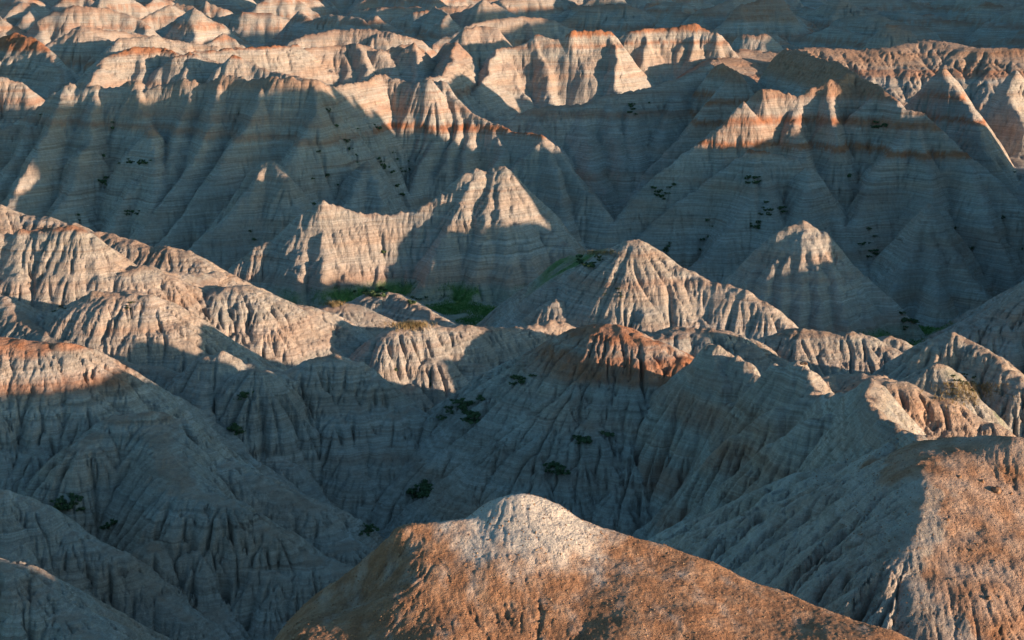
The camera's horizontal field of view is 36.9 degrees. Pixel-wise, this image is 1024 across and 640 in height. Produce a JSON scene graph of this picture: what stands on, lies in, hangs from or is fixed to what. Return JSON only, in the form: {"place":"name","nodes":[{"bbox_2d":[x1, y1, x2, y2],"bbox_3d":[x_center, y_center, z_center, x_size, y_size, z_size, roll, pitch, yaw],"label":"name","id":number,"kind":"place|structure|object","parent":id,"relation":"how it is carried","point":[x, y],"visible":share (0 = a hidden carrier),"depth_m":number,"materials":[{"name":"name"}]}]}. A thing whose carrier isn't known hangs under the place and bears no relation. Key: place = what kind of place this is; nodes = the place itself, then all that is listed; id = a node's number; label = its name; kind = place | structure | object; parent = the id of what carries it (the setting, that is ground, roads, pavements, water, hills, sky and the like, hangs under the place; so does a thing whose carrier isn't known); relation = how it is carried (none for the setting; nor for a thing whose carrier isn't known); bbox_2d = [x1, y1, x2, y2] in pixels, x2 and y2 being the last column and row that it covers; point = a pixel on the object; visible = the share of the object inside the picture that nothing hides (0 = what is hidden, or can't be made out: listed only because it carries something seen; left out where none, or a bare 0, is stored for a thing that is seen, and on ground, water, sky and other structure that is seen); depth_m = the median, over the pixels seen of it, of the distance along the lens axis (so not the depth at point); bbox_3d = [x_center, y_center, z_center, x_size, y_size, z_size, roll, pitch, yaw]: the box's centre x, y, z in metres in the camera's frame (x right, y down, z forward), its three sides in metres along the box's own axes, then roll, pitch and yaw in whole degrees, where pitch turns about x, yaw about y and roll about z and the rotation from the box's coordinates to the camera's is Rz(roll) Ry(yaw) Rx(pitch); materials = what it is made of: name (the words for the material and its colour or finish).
{"place":"outdoors","nodes":[
{"label":"outdoors","id":0,"kind":"place"},
{"bbox_2d":[0,558,172,639],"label":"hill","id":1,"kind":"structure","parent":0,"point":[37,603],"depth_m":133.03,"materials":[{"name":"stone"}]},
{"bbox_2d":[0,225,178,388],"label":"hill","id":2,"kind":"structure","parent":0,"point":[44,272],"depth_m":259.54,"materials":[{"name":"stone"}]},
{"bbox_2d":[0,489,236,639],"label":"hill","id":3,"kind":"structure","parent":0,"point":[58,544],"depth_m":156.38,"materials":[{"name":"stone"}]},
{"bbox_2d":[0,204,255,335],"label":"hill","id":4,"kind":"structure","parent":0,"point":[187,279],"depth_m":284.26,"materials":[{"name":"stone"}]},
{"bbox_2d":[0,337,307,495],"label":"hill","id":5,"kind":"structure","parent":0,"point":[58,397],"depth_m":192.17,"materials":[{"name":"stone"}]},
{"bbox_2d":[39,290,284,372],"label":"hill","id":6,"kind":"structure","parent":0,"point":[150,329],"depth_m":233.30,"materials":[{"name":"stone"}]},
{"bbox_2d":[0,32,338,128],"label":"hill","id":7,"kind":"structure","parent":0,"point":[34,73],"depth_m":596.29,"materials":[{"name":"stone"}]},
{"bbox_2d":[21,411,383,639],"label":"hill","id":8,"kind":"structure","parent":0,"point":[219,532],"depth_m":171.50,"materials":[{"name":"stone"}]},
{"bbox_2d":[49,495,66,504],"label":"shrub","id":9,"kind":"object","parent":8,"relation":"on","point":[60,500],"visible":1,"depth_m":173.76,"materials":[{"name":"green plant"}]},
{"bbox_2d":[52,503,63,510],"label":"shrub","id":10,"kind":"object","parent":8,"relation":"on","point":[59,508],"visible":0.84,"depth_m":173.21,"materials":[{"name":"green plant"}]},
{"bbox_2d":[54,501,75,510],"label":"shrub","id":11,"kind":"object","parent":8,"relation":"on","point":[71,503],"visible":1,"depth_m":173.31,"materials":[{"name":"green plant"}]},
{"bbox_2d":[64,502,78,509],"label":"shrub","id":12,"kind":"object","parent":8,"relation":"on","point":[70,506],"visible":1,"depth_m":173.26,"materials":[{"name":"green plant"}]},
{"bbox_2d":[66,492,83,501],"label":"shrub","id":13,"kind":"object","parent":8,"relation":"on","point":[72,496],"visible":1,"depth_m":173.63,"materials":[{"name":"green plant"}]},
{"bbox_2d":[74,507,85,510],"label":"shrub","id":14,"kind":"object","parent":8,"relation":"on","point":[81,508],"visible":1,"depth_m":173.38,"materials":[{"name":"green plant"}]},
{"bbox_2d":[362,523,373,529],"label":"shrub","id":15,"kind":"object","parent":8,"relation":"on","point":[369,527],"visible":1,"depth_m":180.74,"materials":[{"name":"green plant"}]},
{"bbox_2d":[365,526,379,532],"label":"shrub","id":16,"kind":"object","parent":8,"relation":"on","point":[372,530],"visible":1,"depth_m":180.72,"materials":[{"name":"green plant"}]},
{"bbox_2d":[0,74,453,270],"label":"hill","id":17,"kind":"structure","parent":0,"point":[217,178],"depth_m":479.91,"materials":[{"name":"stone"}]},
{"bbox_2d":[164,351,342,509],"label":"hill","id":18,"kind":"structure","parent":0,"point":[199,382],"depth_m":213.45,"materials":[{"name":"stone"}]},
{"bbox_2d":[205,285,376,369],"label":"hill","id":19,"kind":"structure","parent":0,"point":[279,332],"depth_m":265.61,"materials":[{"name":"stone"}]},
{"bbox_2d":[213,354,428,521],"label":"hill","id":20,"kind":"structure","parent":0,"point":[350,425],"depth_m":210.90,"materials":[{"name":"stone"}]},
{"bbox_2d":[226,422,242,430],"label":"shrub","id":21,"kind":"object","parent":20,"relation":"on","point":[234,424],"visible":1,"depth_m":207.17,"materials":[{"name":"green plant"}]},
{"bbox_2d":[239,391,253,395],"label":"shrub","id":22,"kind":"object","parent":20,"relation":"on","point":[243,393],"visible":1,"depth_m":210.01,"materials":[{"name":"green plant"}]},
{"bbox_2d":[318,292,458,334],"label":"hill","id":23,"kind":"structure","parent":0,"point":[373,314],"depth_m":303.04,"materials":[{"name":"stone"}]},
{"bbox_2d":[319,300,348,307],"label":"dry grass","id":24,"kind":"structure","parent":23,"relation":"on","point":[332,304],"depth_m":296.24,"materials":[{"name":"plant"}]},
{"bbox_2d":[363,290,373,295],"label":"shrub","id":25,"kind":"object","parent":23,"relation":"on","point":[369,293],"visible":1,"depth_m":313.21,"materials":[{"name":"green plant"}]},
{"bbox_2d":[371,292,386,296],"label":"shrub","id":26,"kind":"object","parent":23,"relation":"on","point":[377,294],"visible":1,"depth_m":311.78,"materials":[{"name":"green plant"}]},
{"bbox_2d":[227,166,587,307],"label":"hill","id":27,"kind":"structure","parent":0,"point":[497,233],"depth_m":394.81,"materials":[{"name":"stone"}]},
{"bbox_2d":[573,247,621,255],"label":"dry grass","id":28,"kind":"structure","parent":27,"relation":"on","point":[600,251],"depth_m":318.68,"materials":[{"name":"plant"}]},
{"bbox_2d":[304,25,511,121],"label":"hill","id":29,"kind":"structure","parent":0,"point":[459,59],"depth_m":653.18,"materials":[{"name":"stone"}]},
{"bbox_2d":[349,319,576,411],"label":"hill","id":30,"kind":"structure","parent":0,"point":[447,361],"depth_m":266.46,"materials":[{"name":"stone"}]},
{"bbox_2d":[380,319,438,331],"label":"dry grass","id":31,"kind":"structure","parent":30,"relation":"on","point":[408,324],"depth_m":269.10,"materials":[{"name":"plant"}]},
{"bbox_2d":[0,0,1023,75],"bbox_3d":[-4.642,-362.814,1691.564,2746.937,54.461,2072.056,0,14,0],"label":"terrain","id":32,"kind":"structure","parent":0,"point":[79,37],"depth_m":1044.33,"materials":[{"name":"stone"}]},
{"bbox_2d":[408,77,616,250],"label":"hill","id":33,"kind":"structure","parent":0,"point":[540,168],"depth_m":497.96,"materials":[{"name":"stone"}]},
{"bbox_2d":[363,324,693,539],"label":"hill","id":34,"kind":"structure","parent":0,"point":[592,380],"depth_m":200.16,"materials":[{"name":"stone"}]},
{"bbox_2d":[408,487,420,493],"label":"shrub","id":35,"kind":"object","parent":34,"relation":"on","point":[413,491],"visible":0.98,"depth_m":200.99,"materials":[{"name":"green plant"}]},
{"bbox_2d":[416,492,425,498],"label":"shrub","id":36,"kind":"object","parent":34,"relation":"on","point":[420,496],"visible":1,"depth_m":198.31,"materials":[{"name":"green plant"}]},
{"bbox_2d":[414,478,429,489],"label":"shrub","id":37,"kind":"object","parent":34,"relation":"on","point":[424,483],"visible":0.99,"depth_m":200.91,"materials":[{"name":"green plant"}]},
{"bbox_2d":[418,486,429,496],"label":"shrub","id":38,"kind":"object","parent":34,"relation":"on","point":[426,494],"visible":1,"depth_m":198.37,"materials":[{"name":"green plant"}]},
{"bbox_2d":[423,483,433,492],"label":"shrub","id":39,"kind":"object","parent":34,"relation":"on","point":[427,489],"visible":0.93,"depth_m":199.27,"materials":[{"name":"green plant"}]},
{"bbox_2d":[450,398,464,403],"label":"shrub","id":40,"kind":"object","parent":34,"relation":"on","point":[455,401],"visible":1,"depth_m":211.67,"materials":[{"name":"green plant"}]},
{"bbox_2d":[459,404,469,409],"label":"shrub","id":41,"kind":"object","parent":34,"relation":"on","point":[462,408],"visible":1,"depth_m":210.03,"materials":[{"name":"green plant"}]},
{"bbox_2d":[457,400,475,406],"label":"shrub","id":42,"kind":"object","parent":34,"relation":"on","point":[467,403],"visible":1,"depth_m":210.47,"materials":[{"name":"green plant"}]},
{"bbox_2d":[463,417,480,423],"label":"shrub","id":43,"kind":"object","parent":34,"relation":"on","point":[466,419],"visible":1,"depth_m":206.59,"materials":[{"name":"green plant"}]},
{"bbox_2d":[466,413,480,417],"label":"shrub","id":44,"kind":"object","parent":34,"relation":"on","point":[473,414],"visible":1,"depth_m":206.87,"materials":[{"name":"green plant"}]},
{"bbox_2d":[467,410,479,415],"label":"shrub","id":45,"kind":"object","parent":34,"relation":"on","point":[470,411],"visible":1,"depth_m":207.33,"materials":[{"name":"green plant"}]},
{"bbox_2d":[469,413,480,418],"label":"shrub","id":46,"kind":"object","parent":34,"relation":"on","point":[477,416],"visible":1,"depth_m":206.59,"materials":[{"name":"green plant"}]},
{"bbox_2d":[476,394,484,400],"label":"shrub","id":47,"kind":"object","parent":34,"relation":"on","point":[480,397],"visible":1,"depth_m":209.84,"materials":[{"name":"green plant"}]},
{"bbox_2d":[518,377,525,383],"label":"shrub","id":48,"kind":"object","parent":34,"relation":"on","point":[521,380],"visible":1,"depth_m":206.29,"materials":[{"name":"green plant"}]},
{"bbox_2d":[542,462,555,468],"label":"shrub","id":49,"kind":"object","parent":34,"relation":"on","point":[553,466],"visible":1,"depth_m":192.34,"materials":[{"name":"green plant"}]},
{"bbox_2d":[553,462,566,470],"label":"shrub","id":50,"kind":"object","parent":34,"relation":"on","point":[558,466],"visible":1,"depth_m":191.58,"materials":[{"name":"green plant"}]},
{"bbox_2d":[554,469,570,474],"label":"shrub","id":51,"kind":"object","parent":34,"relation":"on","point":[563,472],"visible":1,"depth_m":191.15,"materials":[{"name":"green plant"}]},
{"bbox_2d":[575,435,590,441],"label":"shrub","id":52,"kind":"object","parent":34,"relation":"on","point":[582,439],"visible":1,"depth_m":194.23,"materials":[{"name":"green plant"}]},
{"bbox_2d":[599,430,614,436],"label":"shrub","id":53,"kind":"object","parent":34,"relation":"on","point":[606,433],"visible":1,"depth_m":195.54,"materials":[{"name":"green plant"}]},
{"bbox_2d":[274,493,912,639],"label":"hill","id":54,"kind":"structure","parent":0,"point":[391,562],"depth_m":81.86,"materials":[{"name":"stone"}]},
{"bbox_2d":[490,64,714,214],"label":"hill","id":55,"kind":"structure","parent":0,"point":[611,148],"depth_m":554.98,"materials":[{"name":"stone"}]},
{"bbox_2d":[473,23,739,119],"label":"hill","id":56,"kind":"structure","parent":0,"point":[572,67],"depth_m":674.78,"materials":[{"name":"stone"}]},
{"bbox_2d":[474,239,797,339],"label":"hill","id":57,"kind":"structure","parent":0,"point":[659,290],"depth_m":297.01,"materials":[{"name":"stone"}]},
{"bbox_2d":[582,262,594,267],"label":"shrub","id":58,"kind":"object","parent":57,"relation":"on","point":[589,264],"visible":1,"depth_m":302.92,"materials":[{"name":"green plant"}]},
{"bbox_2d":[249,3,1023,343],"bbox_3d":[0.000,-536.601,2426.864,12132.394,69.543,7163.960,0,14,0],"label":"ground","id":59,"kind":"structure","parent":0,"point":[1017,159],"depth_m":382.58,"materials":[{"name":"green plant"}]},
{"bbox_2d":[267,278,952,345],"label":"grass","id":60,"kind":"structure","parent":59,"relation":"on","point":[471,311],"depth_m":374.77,"materials":[{"name":"green plant"}]},
{"bbox_2d":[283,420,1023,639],"bbox_3d":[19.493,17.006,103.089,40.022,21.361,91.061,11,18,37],"label":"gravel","id":61,"kind":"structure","parent":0,"point":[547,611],"depth_m":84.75,"materials":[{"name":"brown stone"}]},
{"bbox_2d":[648,326,809,374],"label":"hill","id":62,"kind":"structure","parent":0,"point":[758,355],"depth_m":259.40,"materials":[{"name":"stone"}]},
{"bbox_2d":[588,63,870,283],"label":"hill","id":63,"kind":"structure","parent":0,"point":[793,152],"depth_m":481.49,"materials":[{"name":"stone"}]},
{"bbox_2d":[629,343,935,539],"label":"hill","id":64,"kind":"structure","parent":0,"point":[720,426],"depth_m":175.03,"materials":[{"name":"stone"}]},
{"bbox_2d":[721,220,925,339],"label":"hill","id":65,"kind":"structure","parent":0,"point":[803,274],"depth_m":348.77,"materials":[{"name":"stone"}]},
{"bbox_2d":[756,328,912,375],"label":"hill","id":66,"kind":"structure","parent":0,"point":[823,353],"depth_m":268.23,"materials":[{"name":"stone"}]},
{"bbox_2d":[648,435,1023,639],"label":"hill","id":67,"kind":"structure","parent":0,"point":[785,535],"depth_m":119.33,"materials":[{"name":"stone"}]},
{"bbox_2d":[991,486,1000,493],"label":"rock","id":68,"kind":"object","parent":67,"relation":"on","point":[996,489],"visible":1,"depth_m":120.72,"materials":[{"name":"brown stone"}]},
{"bbox_2d":[662,39,1023,111],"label":"hill","id":69,"kind":"structure","parent":0,"point":[904,73],"depth_m":709.62,"materials":[{"name":"stone"}]},
{"bbox_2d":[758,48,1023,327],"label":"hill","id":70,"kind":"structure","parent":0,"point":[934,166],"depth_m":470.54,"materials":[{"name":"stone"}]},
{"bbox_2d":[821,373,1015,438],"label":"hill","id":71,"kind":"structure","parent":0,"point":[928,414],"depth_m":184.86,"materials":[{"name":"stone"}]},
{"bbox_2d":[921,380,1021,418],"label":"dry grass","id":72,"kind":"structure","parent":71,"relation":"on","point":[965,388],"depth_m":228.24,"materials":[{"name":"plant"}]},
{"bbox_2d":[872,332,1023,437],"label":"hill","id":73,"kind":"structure","parent":0,"point":[941,359],"depth_m":235.04,"materials":[{"name":"stone"}]},
{"bbox_2d":[913,281,1023,373],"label":"hill","id":74,"kind":"structure","parent":0,"point":[995,325],"depth_m":314.24,"materials":[{"name":"stone"}]},
{"bbox_2d":[1010,276,1023,287],"bbox_3d":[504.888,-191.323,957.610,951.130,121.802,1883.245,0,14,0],"label":"terrain","id":75,"kind":"structure","parent":0,"point":[1021,279],"depth_m":440.74,"materials":[{"name":"stone"}]}
]}

